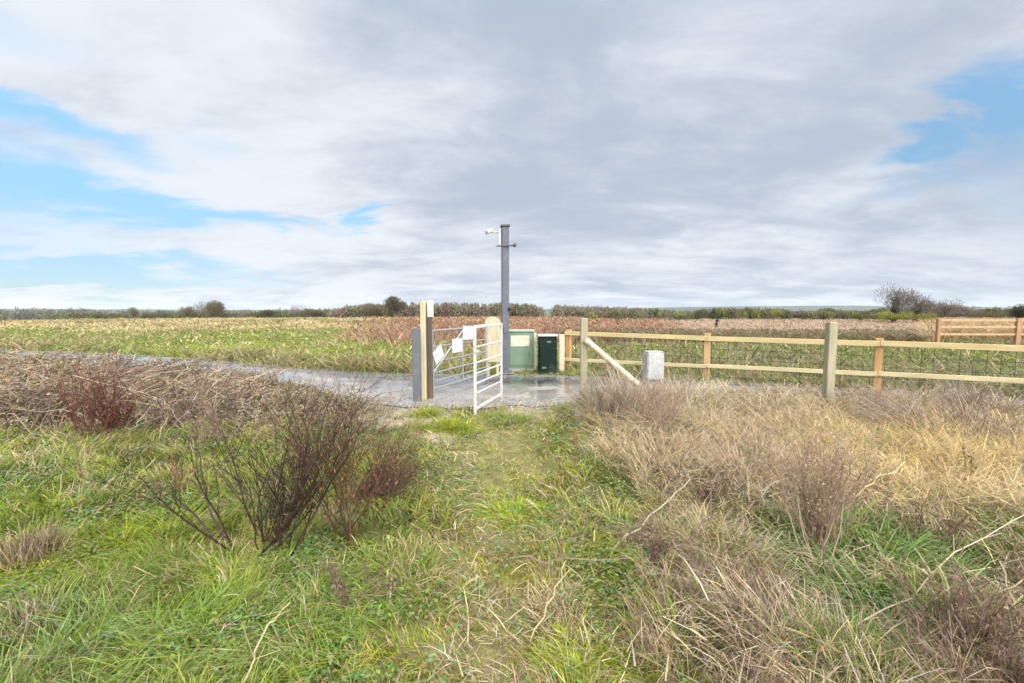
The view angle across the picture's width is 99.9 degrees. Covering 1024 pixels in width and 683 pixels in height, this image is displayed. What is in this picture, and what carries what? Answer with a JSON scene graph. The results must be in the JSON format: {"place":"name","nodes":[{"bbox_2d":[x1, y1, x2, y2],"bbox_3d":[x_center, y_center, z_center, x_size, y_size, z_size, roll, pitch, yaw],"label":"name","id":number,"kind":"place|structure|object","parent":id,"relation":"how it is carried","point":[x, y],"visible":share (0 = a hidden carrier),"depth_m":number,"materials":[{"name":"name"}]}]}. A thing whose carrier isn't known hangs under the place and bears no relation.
{"place":"outdoors","nodes":[
{"label":"outdoors","id":0,"kind":"place"},
{"bbox_2d":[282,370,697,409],"bbox_3d":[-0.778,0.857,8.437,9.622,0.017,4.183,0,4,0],"label":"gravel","id":1,"kind":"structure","parent":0,"point":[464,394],"depth_m":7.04,"materials":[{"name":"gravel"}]},
{"bbox_2d":[1,306,1013,311],"bbox_3d":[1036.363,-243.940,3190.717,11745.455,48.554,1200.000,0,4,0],"label":"hills","id":2,"kind":"structure","parent":0,"point":[816,308],"depth_m":3004.31,"materials":[{"name":"plant"}]},
{"bbox_2d":[0,312,1023,682],"bbox_3d":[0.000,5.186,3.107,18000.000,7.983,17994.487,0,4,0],"label":"ground","id":3,"kind":"structure","parent":0,"point":[508,444],"depth_m":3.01,"materials":[{"name":"plant"}]},
{"bbox_2d":[0,590,68,654],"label":"grass tussock","id":4,"kind":"object","parent":3,"relation":"on","point":[21,617],"depth_m":1.98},
{"bbox_2d":[0,516,78,574],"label":"grass tussock","id":5,"kind":"object","parent":3,"relation":"on","point":[32,540],"depth_m":2.56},
{"bbox_2d":[0,350,94,424],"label":"weed clump","id":6,"kind":"object","parent":3,"relation":"on","point":[38,406],"visible":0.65,"depth_m":5.57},
{"bbox_2d":[37,347,141,440],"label":"dock clump","id":7,"kind":"object","parent":3,"relation":"on","point":[105,411],"visible":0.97,"depth_m":5.02,"materials":[{"name":"plant"}]},
{"bbox_2d":[75,442,113,489],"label":"weed stalk","id":8,"kind":"object","parent":3,"relation":"on","point":[87,471],"visible":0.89,"depth_m":3.48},
{"bbox_2d":[0,569,206,682],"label":"grass tussock","id":9,"kind":"object","parent":3,"relation":"on","point":[60,633],"depth_m":1.91,"materials":[{"name":"plant"}]},
{"bbox_2d":[0,495,244,608],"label":"grass tussock","id":10,"kind":"object","parent":3,"relation":"on","point":[126,535],"depth_m":2.79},
{"bbox_2d":[126,307,140,318],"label":"tree","id":11,"kind":"object","parent":3,"relation":"on","point":[134,312],"visible":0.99,"depth_m":97.47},
{"bbox_2d":[119,363,225,432],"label":"weed clump","id":12,"kind":"object","parent":3,"relation":"on","point":[171,420],"visible":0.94,"depth_m":5.22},
{"bbox_2d":[116,429,237,543],"bbox_3d":[-2.206,0.927,2.870,0.661,0.838,0.376,-1,4,-16],"label":"dead branch","id":13,"kind":"object","parent":3,"relation":"on","point":[200,521],"visible":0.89,"depth_m":2.85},
{"bbox_2d":[164,443,194,498],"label":"weed stalk","id":14,"kind":"object","parent":3,"relation":"on","point":[173,470],"visible":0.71,"depth_m":3.49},
{"bbox_2d":[176,306,194,317],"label":"tree","id":15,"kind":"object","parent":3,"relation":"on","point":[188,311],"visible":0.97,"depth_m":94.35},
{"bbox_2d":[0,306,389,319],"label":"distant wood","id":16,"kind":"object","parent":3,"relation":"on","point":[47,314],"visible":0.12,"depth_m":351.54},
{"bbox_2d":[0,343,405,438],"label":"bramble thicket","id":17,"kind":"object","parent":3,"relation":"on","point":[14,366],"visible":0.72,"depth_m":6.46,"materials":[{"name":"plant"}]},
{"bbox_2d":[192,300,226,316],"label":"tree","id":18,"kind":"object","parent":3,"relation":"on","point":[213,307],"visible":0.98,"depth_m":93.59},
{"bbox_2d":[161,379,287,445],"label":"weed clump","id":19,"kind":"object","parent":3,"relation":"on","point":[210,426],"visible":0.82,"depth_m":4.74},
{"bbox_2d":[202,453,249,497],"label":"dead branch","id":20,"kind":"object","parent":3,"relation":"on","point":[244,487],"visible":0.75,"depth_m":3.42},
{"bbox_2d":[54,360,406,562],"bbox_3d":[-1.539,0.714,2.555,1.943,1.249,1.456,0,4,0],"label":"bare shrub","id":21,"kind":"object","parent":3,"relation":"on","point":[294,508],"visible":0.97,"depth_m":2.63,"materials":[{"name":"plant"}]},
{"bbox_2d":[217,349,249,417],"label":"weed stalk","id":22,"kind":"object","parent":3,"relation":"on","point":[233,388],"visible":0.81,"depth_m":5.87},
{"bbox_2d":[39,309,434,319],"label":"hedge","id":23,"kind":"object","parent":3,"relation":"on","point":[103,315],"visible":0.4,"depth_m":98.14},
{"bbox_2d":[43,522,432,682],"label":"grass tussock","id":24,"kind":"object","parent":3,"relation":"on","point":[214,604],"depth_m":2.08,"materials":[{"name":"plant"}]},
{"bbox_2d":[241,601,289,682],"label":"fallen stalk","id":25,"kind":"object","parent":24,"relation":"on","point":[254,658],"visible":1,"depth_m":1.77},
{"bbox_2d":[257,309,280,317],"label":"tree","id":26,"kind":"object","parent":3,"relation":"on","point":[267,314],"visible":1,"depth_m":91.76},
{"bbox_2d":[289,306,310,314],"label":"tree","id":27,"kind":"object","parent":3,"relation":"on","point":[294,310],"visible":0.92,"depth_m":97.40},
{"bbox_2d":[301,309,324,316],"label":"tree","id":28,"kind":"object","parent":3,"relation":"on","point":[315,313],"visible":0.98,"depth_m":91.19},
{"bbox_2d":[244,337,420,471],"bbox_3d":[-1.854,0.560,4.173,1.398,1.346,1.720,-4,6,-42],"label":"bare shrub","id":29,"kind":"object","parent":3,"relation":"on","point":[309,416],"visible":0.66,"depth_m":4.03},
{"bbox_2d":[228,373,443,548],"bbox_3d":[-1.054,0.761,2.817,1.297,1.082,1.309,0,4,0],"label":"bare shrub","id":30,"kind":"object","parent":3,"relation":"on","point":[342,492],"visible":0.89,"depth_m":2.77,"materials":[{"name":"plant"}]},
{"bbox_2d":[318,541,402,608],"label":"weed clump","id":31,"kind":"object","parent":3,"relation":"on","point":[337,580],"visible":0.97,"depth_m":2.20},
{"bbox_2d":[361,303,383,315],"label":"tree","id":32,"kind":"object","parent":3,"relation":"on","point":[368,308],"visible":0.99,"depth_m":82.93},
{"bbox_2d":[377,379,398,430],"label":"weed stalk","id":33,"kind":"object","parent":3,"relation":"on","point":[389,398],"visible":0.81,"depth_m":5.29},
{"bbox_2d":[382,295,407,315],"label":"tree","id":34,"kind":"object","parent":3,"relation":"on","point":[393,303],"visible":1,"depth_m":81.02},
{"bbox_2d":[343,405,454,512],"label":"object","id":35,"kind":"object","parent":3,"relation":"on","point":[400,475],"visible":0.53,"depth_m":3.38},
{"bbox_2d":[412,328,421,401],"bbox_3d":[-1.553,0.537,7.035,0.120,1.517,0.120,0,4,0],"label":"gate post","id":36,"kind":"object","parent":3,"relation":"on","point":[416,349],"visible":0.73,"depth_m":6.97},
{"bbox_2d":[355,528,479,642],"bbox_3d":[-0.513,1.301,2.339,0.792,0.172,0.901,0,4,0],"label":"grass tussock","id":37,"kind":"object","parent":3,"relation":"on","point":[433,559],"depth_m":2.38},
{"bbox_2d":[420,301,426,399],"bbox_3d":[-1.457,0.313,7.097,0.082,1.955,0.070,0,4,0],"label":"gate post","id":38,"kind":"object","parent":3,"relation":"on","point":[423,347],"visible":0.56,"depth_m":7.05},
{"bbox_2d":[404,403,445,418],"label":"grass tussock","id":39,"kind":"object","parent":3,"relation":"on","point":[425,411],"depth_m":6.08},
{"bbox_2d":[426,306,432,398],"bbox_3d":[-1.382,0.344,7.220,0.090,1.875,0.090,0,4,0],"label":"gate post","id":40,"kind":"object","parent":3,"relation":"on","point":[429,348],"visible":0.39,"depth_m":7.17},
{"bbox_2d":[427,300,433,316],"bbox_3d":[-1.351,-0.541,7.110,0.109,0.272,0.028,0,4,0],"label":"sign","id":41,"kind":"object","parent":40,"relation":"attached to","point":[430,310],"visible":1,"depth_m":7.10,"materials":[{"name":"white paint"}]},
{"bbox_2d":[402,414,488,438],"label":"grass tussock","id":42,"kind":"object","parent":3,"relation":"on","point":[456,423],"depth_m":5.46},
{"bbox_2d":[326,302,642,317],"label":"bare wood","id":43,"kind":"object","parent":3,"relation":"on","point":[474,309],"visible":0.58,"depth_m":86.84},
{"bbox_2d":[473,323,502,414],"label":"metal gate","id":44,"kind":"structure","parent":3,"relation":"on","point":[475,382],"depth_m":6.52,"materials":[{"name":"metal"}]},
{"bbox_2d":[485,317,500,375],"bbox_3d":[-0.430,0.172,9.670,0.346,1.467,0.095,0,4,0],"label":"marker board","id":45,"kind":"object","parent":3,"relation":"on","point":[493,336],"visible":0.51,"depth_m":9.61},
{"bbox_2d":[470,406,541,428],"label":"grass tussock","id":46,"kind":"object","parent":3,"relation":"on","point":[498,413],"depth_m":5.91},
{"bbox_2d":[1,315,1018,375],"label":"dead weeds","id":47,"kind":"object","parent":3,"relation":"on","point":[410,321],"visible":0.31,"depth_m":29.62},
{"bbox_2d":[0,315,1023,397],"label":"field grass","id":48,"kind":"structure","parent":3,"relation":"on","point":[398,332],"depth_m":18.99,"materials":[{"name":"plant"}]},
{"bbox_2d":[0,392,1023,682],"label":"dry litter","id":49,"kind":"object","parent":3,"relation":"on","point":[674,634],"visible":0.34,"depth_m":2.29,"materials":[{"name":"plant"}]},
{"bbox_2d":[0,404,1023,682],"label":"ground cover","id":50,"kind":"object","parent":3,"relation":"on","point":[234,618],"visible":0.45,"depth_m":2.49,"materials":[{"name":"green plant"}]},
{"bbox_2d":[461,492,567,533],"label":"grass tussock","id":51,"kind":"object","parent":3,"relation":"on","point":[509,506],"depth_m":3.31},
{"bbox_2d":[509,329,536,371],"bbox_3d":[0.242,0.229,10.774,0.736,1.054,0.482,0,4,0],"label":"utility cabinet","id":52,"kind":"object","parent":3,"relation":"on","point":[522,349],"visible":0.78,"depth_m":10.56,"materials":[{"name":"metal"}]},
{"bbox_2d":[537,334,557,373],"bbox_3d":[0.842,0.309,10.267,0.469,0.967,0.439,0,4,0],"label":"utility cabinet","id":53,"kind":"object","parent":3,"relation":"on","point":[547,353],"visible":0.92,"depth_m":10.06,"materials":[{"name":"metal"}]},
{"bbox_2d":[530,560,569,640],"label":"fallen stalk","id":54,"kind":"object","parent":3,"relation":"on","point":[549,600],"visible":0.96,"depth_m":2.16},
{"bbox_2d":[519,572,594,625],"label":"grass tussock","id":55,"kind":"object","parent":3,"relation":"on","point":[565,594],"depth_m":2.23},
{"bbox_2d":[559,334,564,371],"bbox_3d":[1.220,0.384,10.576,0.127,1.114,0.090,0,4,0],"label":"short post","id":56,"kind":"object","parent":3,"relation":"on","point":[561,349],"visible":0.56,"depth_m":10.52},
{"bbox_2d":[510,548,637,563],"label":"fallen stalk","id":57,"kind":"object","parent":3,"relation":"on","point":[567,557],"visible":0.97,"depth_m":2.52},
{"bbox_2d":[573,429,580,472],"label":"weed stalk","id":58,"kind":"object","parent":3,"relation":"on","point":[575,446],"visible":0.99,"depth_m":3.91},
{"bbox_2d":[510,620,646,682],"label":"grass tussock","id":59,"kind":"object","parent":3,"relation":"on","point":[580,667],"depth_m":1.85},
{"bbox_2d":[587,371,642,419],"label":"mugwort","id":60,"kind":"object","parent":3,"relation":"on","point":[602,400],"visible":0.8,"depth_m":5.61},
{"bbox_2d":[546,352,715,421],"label":"grass tussock","id":61,"kind":"object","parent":3,"relation":"on","point":[610,391],"depth_m":5.79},
{"bbox_2d":[642,350,663,378],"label":"marker block","id":62,"kind":"structure","parent":3,"relation":"on","point":[654,360],"depth_m":9.27,"materials":[{"name":"concrete"}]},
{"bbox_2d":[579,420,730,479],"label":"grass tussock","id":63,"kind":"object","parent":3,"relation":"on","point":[663,448],"depth_m":4.21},
{"bbox_2d":[620,363,698,432],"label":"mugwort","id":64,"kind":"object","parent":3,"relation":"on","point":[669,413],"visible":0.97,"depth_m":5.00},
{"bbox_2d":[611,496,723,562],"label":"weed clump","id":65,"kind":"object","parent":3,"relation":"on","point":[651,537],"visible":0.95,"depth_m":2.57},
{"bbox_2d":[655,451,683,489],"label":"weed stalk","id":66,"kind":"object","parent":3,"relation":"on","point":[668,477],"visible":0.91,"depth_m":3.49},
{"bbox_2d":[633,363,732,413],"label":"grass tussock","id":67,"kind":"object","parent":3,"relation":"on","point":[696,392],"depth_m":6.14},
{"bbox_2d":[576,486,816,593],"bbox_3d":[1.137,1.254,2.707,1.422,0.253,1.469,0,4,0],"label":"grass tussock","id":68,"kind":"object","parent":3,"relation":"on","point":[713,516],"depth_m":2.88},
{"bbox_2d":[612,478,689,550],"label":"fallen stalk","id":69,"kind":"object","parent":68,"relation":"on","point":[656,509],"visible":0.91,"depth_m":3.03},
{"bbox_2d":[683,464,744,503],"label":"weed clump","id":70,"kind":"object","parent":3,"relation":"on","point":[708,491],"visible":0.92,"depth_m":3.37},
{"bbox_2d":[661,390,774,436],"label":"grass tussock","id":71,"kind":"object","parent":3,"relation":"on","point":[699,416],"depth_m":5.36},
{"bbox_2d":[659,370,818,414],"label":"grass tussock","id":72,"kind":"object","parent":3,"relation":"on","point":[726,397],"depth_m":6.14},
{"bbox_2d":[659,500,823,584],"bbox_3d":[1.337,1.241,2.691,1.014,0.346,0.922,-2,5,-29],"label":"grass tussock","id":73,"kind":"object","parent":3,"relation":"on","point":[701,527],"depth_m":2.71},
{"bbox_2d":[735,309,748,318],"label":"tree","id":74,"kind":"object","parent":3,"relation":"on","point":[741,313],"visible":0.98,"depth_m":59.83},
{"bbox_2d":[676,416,830,497],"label":"grass tussock","id":75,"kind":"object","parent":3,"relation":"on","point":[767,454],"depth_m":3.81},
{"bbox_2d":[771,309,786,319],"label":"tree","id":76,"kind":"object","parent":3,"relation":"on","point":[777,313],"visible":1,"depth_m":59.06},
{"bbox_2d":[553,377,1023,487],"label":"dry stems","id":77,"kind":"object","parent":3,"relation":"on","point":[629,423],"visible":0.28,"depth_m":5.07,"materials":[{"name":"plant"}]},
{"bbox_2d":[564,330,1023,399],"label":"plank fence","id":78,"kind":"object","parent":3,"relation":"on","point":[878,344],"visible":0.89,"depth_m":8.19,"materials":[{"name":"wood"}]},
{"bbox_2d":[667,557,926,682],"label":"grass tussock","id":79,"kind":"object","parent":3,"relation":"on","point":[788,608],"depth_m":2.00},
{"bbox_2d":[579,318,1023,403],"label":"post fence","id":80,"kind":"object","parent":3,"relation":"on","point":[830,352],"visible":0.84,"depth_m":6.34,"materials":[{"name":"wood"}]},
{"bbox_2d":[583,306,1023,319],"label":"hedge","id":81,"kind":"object","parent":3,"relation":"on","point":[729,313],"visible":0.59,"depth_m":63.84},
{"bbox_2d":[815,309,835,319],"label":"tree","id":82,"kind":"object","parent":3,"relation":"on","point":[825,313],"visible":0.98,"depth_m":58.72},
{"bbox_2d":[723,374,931,550],"bbox_3d":[1.949,0.809,2.746,1.192,1.153,1.067,-2,5,-30],"label":"mugwort","id":83,"kind":"object","parent":3,"relation":"on","point":[811,508],"visible":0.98,"depth_m":2.73,"materials":[{"name":"plant"}]},
{"bbox_2d":[650,308,1011,316],"bbox_3d":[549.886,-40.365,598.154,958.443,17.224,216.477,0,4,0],"label":"distant wood","id":84,"kind":"object","parent":3,"relation":"on","point":[808,310],"visible":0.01,"depth_m":570.74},
{"bbox_2d":[786,461,879,581],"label":"weed stalk","id":85,"kind":"object","parent":3,"relation":"on","point":[822,549],"visible":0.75,"depth_m":2.51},
{"bbox_2d":[761,410,920,459],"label":"grass tussock","id":86,"kind":"object","parent":3,"relation":"on","point":[859,440],"depth_m":4.44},
{"bbox_2d":[846,312,876,319],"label":"bush","id":87,"kind":"object","parent":3,"relation":"on","point":[858,316],"visible":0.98,"depth_m":51.62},
{"bbox_2d":[732,484,1023,633],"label":"grass tussock","id":88,"kind":"object","parent":3,"relation":"on","point":[905,553],"depth_m":2.55,"materials":[{"name":"plant"}]},
{"bbox_2d":[849,515,1023,628],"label":"fallen stalk","id":89,"kind":"object","parent":88,"relation":"on","point":[945,561],"visible":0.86,"depth_m":2.44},
{"bbox_2d":[918,578,1023,642],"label":"fallen stalk","id":90,"kind":"object","parent":88,"relation":"on","point":[968,608],"visible":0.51,"depth_m":2.08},
{"bbox_2d":[846,371,923,416],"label":"weed clump","id":91,"kind":"object","parent":3,"relation":"on","point":[882,388],"visible":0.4,"depth_m":5.66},
{"bbox_2d":[872,311,914,322],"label":"bush","id":92,"kind":"object","parent":3,"relation":"on","point":[886,316],"visible":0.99,"depth_m":44.90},
{"bbox_2d":[872,281,923,321],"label":"tree","id":93,"kind":"object","parent":3,"relation":"on","point":[896,304],"visible":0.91,"depth_m":46.24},
{"bbox_2d":[773,427,1023,533],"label":"grass tussock","id":94,"kind":"object","parent":3,"relation":"on","point":[966,481],"depth_m":3.47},
{"bbox_2d":[856,461,904,495],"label":"fallen stalk","id":95,"kind":"object","parent":94,"relation":"on","point":[880,475],"visible":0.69,"depth_m":3.35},
{"bbox_2d":[809,375,1022,419],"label":"grass tussock","id":96,"kind":"object","parent":3,"relation":"on","point":[919,401],"depth_m":6.20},
{"bbox_2d":[814,382,1023,450],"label":"grass tussock","id":97,"kind":"object","parent":3,"relation":"on","point":[945,421],"depth_m":4.91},
{"bbox_2d":[899,292,939,320],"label":"tree","id":98,"kind":"object","parent":3,"relation":"on","point":[930,305],"visible":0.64,"depth_m":47.75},
{"bbox_2d":[899,311,941,321],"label":"bush","id":99,"kind":"object","parent":3,"relation":"on","point":[926,315],"visible":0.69,"depth_m":44.91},
{"bbox_2d":[873,486,985,553],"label":"weed clump","id":100,"kind":"object","parent":3,"relation":"on","point":[950,521],"visible":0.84,"depth_m":2.72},
{"bbox_2d":[840,587,1023,682],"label":"grass tussock","id":101,"kind":"object","parent":3,"relation":"on","point":[999,672],"depth_m":1.80,"materials":[{"name":"plant"}]},
{"bbox_2d":[933,567,978,680],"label":"fallen stalk","id":102,"kind":"object","parent":101,"relation":"on","point":[945,578],"visible":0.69,"depth_m":2.01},
{"bbox_2d":[999,561,1022,647],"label":"fallen stalk","id":103,"kind":"object","parent":101,"relation":"on","point":[1014,603],"visible":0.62,"depth_m":2.08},
{"bbox_2d":[922,299,972,317],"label":"tree","id":104,"kind":"object","parent":3,"relation":"on","point":[946,307],"visible":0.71,"depth_m":57.40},
{"bbox_2d":[872,407,1023,482],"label":"grass tussock","id":105,"kind":"object","parent":3,"relation":"on","point":[981,447],"depth_m":4.12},
{"bbox_2d":[881,526,1023,666],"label":"weed clump","id":106,"kind":"object","parent":3,"relation":"on","point":[987,620],"visible":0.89,"depth_m":1.94,"materials":[{"name":"plant"}]},
{"bbox_2d":[887,374,1023,413],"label":"weed clump","id":107,"kind":"object","parent":3,"relation":"on","point":[972,396],"visible":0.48,"depth_m":5.60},
{"bbox_2d":[938,304,981,317],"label":"bush","id":108,"kind":"object","parent":3,"relation":"on","point":[973,306],"visible":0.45,"depth_m":59.71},
{"bbox_2d":[961,434,973,479],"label":"weed stalk","id":109,"kind":"object","parent":3,"relation":"on","point":[971,458],"visible":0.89,"depth_m":3.56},
{"bbox_2d":[915,374,1023,420],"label":"grass tussock","id":110,"kind":"object","parent":3,"relation":"on","point":[967,391],"depth_m":6.08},
{"bbox_2d":[935,318,1023,344],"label":"paddock fence","id":111,"kind":"object","parent":3,"relation":"on","point":[1017,326],"visible":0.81,"depth_m":17.95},
{"bbox_2d":[964,310,1011,318],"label":"bush","id":112,"kind":"object","parent":3,"relation":"on","point":[990,315],"visible":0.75,"depth_m":55.40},
{"bbox_2d":[1008,303,1023,317],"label":"bush","id":113,"kind":"object","parent":3,"relation":"on","point":[1018,311],"visible":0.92,"depth_m":50.03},
{"bbox_2d":[0,348,1023,408],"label":"road","id":114,"kind":"structure","parent":0,"point":[533,389],"depth_m":8.52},
{"bbox_2d":[432,327,487,396],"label":"field gate","id":115,"kind":"structure","parent":114,"relation":"on","point":[463,356],"depth_m":8.13,"materials":[{"name":"metal"}]},
{"bbox_2d":[433,344,443,364],"bbox_3d":[-1.285,0.225,7.456,0.030,0.354,0.377,2,4,22],"label":"notice","id":116,"kind":"object","parent":115,"relation":"attached to","point":[438,354],"visible":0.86,"depth_m":7.45,"materials":[{"name":"white paint"}]},
{"bbox_2d":[452,338,462,352],"bbox_3d":[-1.032,0.071,8.056,0.030,0.260,0.380,2,4,22],"label":"notice","id":117,"kind":"object","parent":115,"relation":"attached to","point":[457,344],"visible":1,"depth_m":8.04,"materials":[{"name":"white paint"}]},
{"bbox_2d":[463,326,472,339],"bbox_3d":[-0.863,-0.173,8.446,0.030,0.288,0.470,2,4,22],"label":"notice","id":118,"kind":"object","parent":115,"relation":"attached to","point":[467,332],"visible":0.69,"depth_m":8.40,"materials":[{"name":"white paint"}]},
{"bbox_2d":[485,224,516,374],"bbox_3d":[-0.267,-0.860,10.047,0.727,3.670,0.396,0,4,-7],"label":"camera pole","id":119,"kind":"object","parent":114,"relation":"on","point":[503,235],"visible":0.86,"depth_m":9.96,"materials":[{"name":"metal"}]},
{"bbox_2d":[0,0,1023,309],"label":"sky","id":120,"kind":"structure","parent":0,"point":[155,154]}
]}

